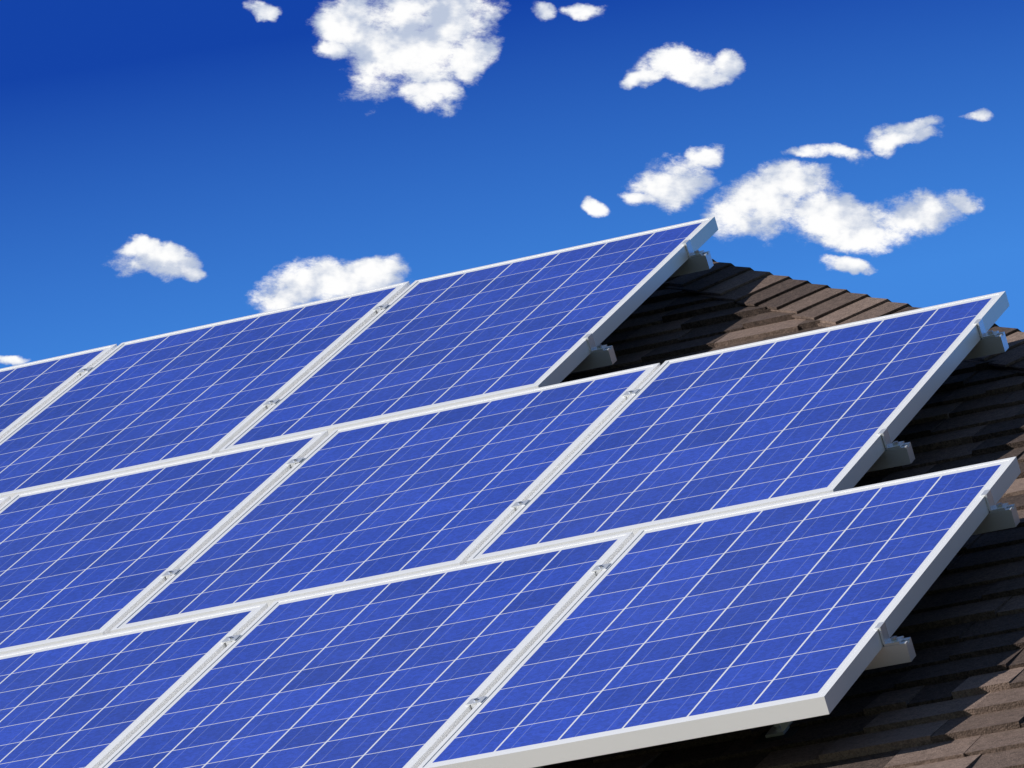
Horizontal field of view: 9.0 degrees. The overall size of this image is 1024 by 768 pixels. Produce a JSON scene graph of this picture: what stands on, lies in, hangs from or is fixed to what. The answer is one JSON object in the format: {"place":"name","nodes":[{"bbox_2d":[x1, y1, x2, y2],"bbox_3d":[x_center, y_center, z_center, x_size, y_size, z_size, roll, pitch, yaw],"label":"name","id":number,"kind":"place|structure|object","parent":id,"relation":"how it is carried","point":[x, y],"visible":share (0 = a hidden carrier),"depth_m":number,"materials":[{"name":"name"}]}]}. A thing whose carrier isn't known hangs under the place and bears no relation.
{"place":"outdoors","nodes":[
{"label":"outdoors","id":0,"kind":"place"},
{"bbox_2d":[0,0,1023,368],"label":"sky","id":1,"kind":"structure","parent":0,"point":[167,166],"materials":[{"name":"blue"}]},
{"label":"house walls","id":2,"kind":"object","parent":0,"visible":0},
{"bbox_2d":[543,281,1023,767],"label":"roof shingles","id":3,"kind":"object","parent":2,"relation":"on","point":[951,695],"visible":0.17,"depth_m":14.85,"materials":[{"name":"concrete"}]},
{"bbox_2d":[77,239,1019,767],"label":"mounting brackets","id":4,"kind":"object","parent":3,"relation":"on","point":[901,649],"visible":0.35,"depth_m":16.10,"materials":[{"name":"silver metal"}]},
{"bbox_2d":[0,496,10,506],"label":"solar panel","id":5,"kind":"object","parent":4,"relation":"on","point":[3,500],"visible":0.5,"depth_m":18.34,"materials":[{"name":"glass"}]},
{"bbox_2d":[0,344,116,439],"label":"solar panel","id":6,"kind":"object","parent":4,"relation":"on","point":[27,390],"visible":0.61,"depth_m":19.80,"materials":[{"name":"blue glass"}]},
{"bbox_2d":[0,603,267,767],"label":"solar panel","id":7,"kind":"object","parent":4,"relation":"attached to","point":[95,701],"visible":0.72,"depth_m":15.99,"materials":[{"name":"blue glass"}]},
{"bbox_2d":[0,430,328,654],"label":"solar panel","id":8,"kind":"object","parent":4,"relation":"on","point":[94,557],"visible":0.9,"depth_m":17.51,"materials":[{"name":"blue glass"}]},
{"bbox_2d":[0,281,409,497],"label":"solar panel","id":9,"kind":"object","parent":4,"relation":"attached to","point":[190,393],"visible":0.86,"depth_m":19.07,"materials":[{"name":"blue glass"}]},
{"bbox_2d":[98,531,633,767],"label":"solar panel","id":10,"kind":"object","parent":4,"relation":"attached to","point":[400,672],"visible":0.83,"depth_m":15.42,"materials":[{"name":"blue glass"}]},
{"bbox_2d":[110,363,659,632],"bbox_3d":[-0.306,0.305,17.041,0.991,0.044,1.651,-12,14,23],"label":"solar panel","id":11,"kind":"object","parent":4,"relation":"on","point":[418,492],"visible":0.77,"depth_m":16.98,"materials":[{"name":"blue glass"}]},
{"bbox_2d":[218,216,717,452],"bbox_3d":[-0.104,-0.135,18.682,0.991,0.044,1.650,-12,13,23],"label":"solar panel","id":12,"kind":"object","parent":4,"relation":"attached to","point":[484,332],"visible":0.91,"depth_m":18.62,"materials":[{"name":"blue glass"}]},
{"bbox_2d":[418,457,1020,767],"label":"solar panel","id":13,"kind":"object","parent":4,"relation":"on","point":[761,616],"visible":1,"depth_m":14.85,"materials":[{"name":"blue glass"}]},
{"bbox_2d":[466,291,1009,563],"bbox_3d":[0.604,0.117,16.650,0.991,0.042,1.651,-12,14,23],"label":"solar panel","id":14,"kind":"object","parent":4,"relation":"on","point":[769,421],"visible":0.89,"depth_m":16.58,"materials":[{"name":"blue glass"}]},
{"bbox_2d":[664,259,1023,374],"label":"hip cap shingles","id":15,"kind":"object","parent":3,"relation":"on","point":[826,305],"visible":0.59,"depth_m":18.57,"materials":[{"name":"concrete"}]}
]}

